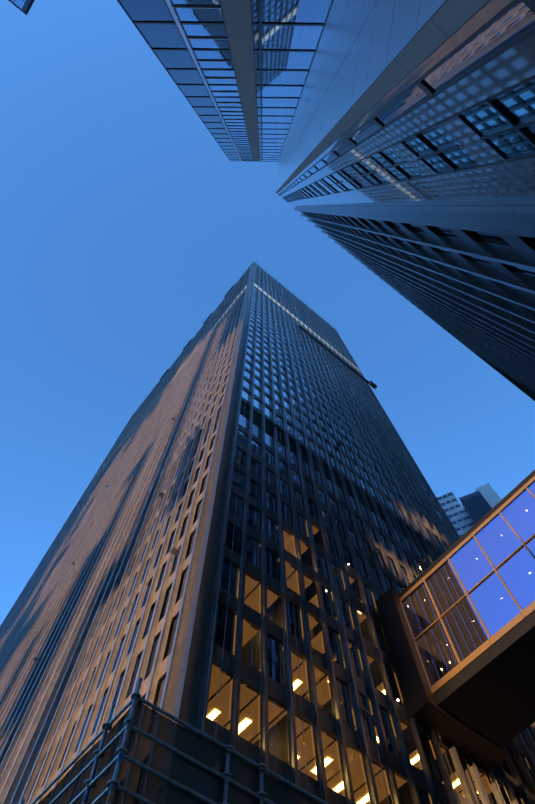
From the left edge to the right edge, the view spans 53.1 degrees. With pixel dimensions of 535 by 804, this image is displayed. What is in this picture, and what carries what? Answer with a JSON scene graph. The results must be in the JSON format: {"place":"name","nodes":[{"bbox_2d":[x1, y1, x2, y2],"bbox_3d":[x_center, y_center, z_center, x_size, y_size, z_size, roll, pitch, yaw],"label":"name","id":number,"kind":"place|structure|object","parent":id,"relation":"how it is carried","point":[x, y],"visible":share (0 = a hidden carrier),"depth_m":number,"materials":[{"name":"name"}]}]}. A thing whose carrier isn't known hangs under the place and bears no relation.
{"place":"outdoors","nodes":[
{"label":"outdoors","id":0,"kind":"place"},
{"bbox_2d":[8,0,34,14],"bbox_3d":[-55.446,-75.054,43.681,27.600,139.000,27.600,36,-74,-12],"label":"building","id":1,"kind":"structure","parent":0,"point":[24,6],"depth_m":113.02,"materials":[{"name":"blue glass"}]},
{"bbox_2d":[0,0,534,625],"label":"sky","id":2,"kind":"structure","parent":0,"point":[125,224],"materials":[{"name":"blue"}]},
{"bbox_2d":[117,0,534,400],"bbox_3d":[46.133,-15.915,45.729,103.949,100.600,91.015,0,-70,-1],"label":"glass skyscraper","id":3,"kind":"structure","parent":0,"point":[395,139],"depth_m":19.32,"materials":[{"name":"blue glass"}]},
{"bbox_2d":[437,483,501,536],"bbox_3d":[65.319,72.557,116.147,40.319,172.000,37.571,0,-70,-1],"label":"tower","id":4,"kind":"structure","parent":0,"point":[480,502],"depth_m":177.36,"materials":[{"name":"grey"}]},
{"label":"ground","id":5,"kind":"structure","parent":0,"visible":0},
{"bbox_2d":[20,677,328,803],"bbox_3d":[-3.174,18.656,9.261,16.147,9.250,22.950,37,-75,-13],"label":"scaffold","id":6,"kind":"object","parent":5,"relation":"on","point":[139,753],"visible":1,"depth_m":8.52,"materials":[{"name":"grey metal"}]},
{"bbox_2d":[0,262,534,803],"bbox_3d":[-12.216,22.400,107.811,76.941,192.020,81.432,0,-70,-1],"label":"tower","id":7,"kind":"structure","parent":5,"relation":"on","point":[256,526],"depth_m":38.58,"materials":[{"name":"metal"}]},
{"bbox_2d":[375,470,534,768],"bbox_3d":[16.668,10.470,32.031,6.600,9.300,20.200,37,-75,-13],"label":"skywalk","id":8,"kind":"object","parent":7,"relation":"attached to","point":[457,618],"depth_m":30.74,"materials":[{"name":"blue glass"}]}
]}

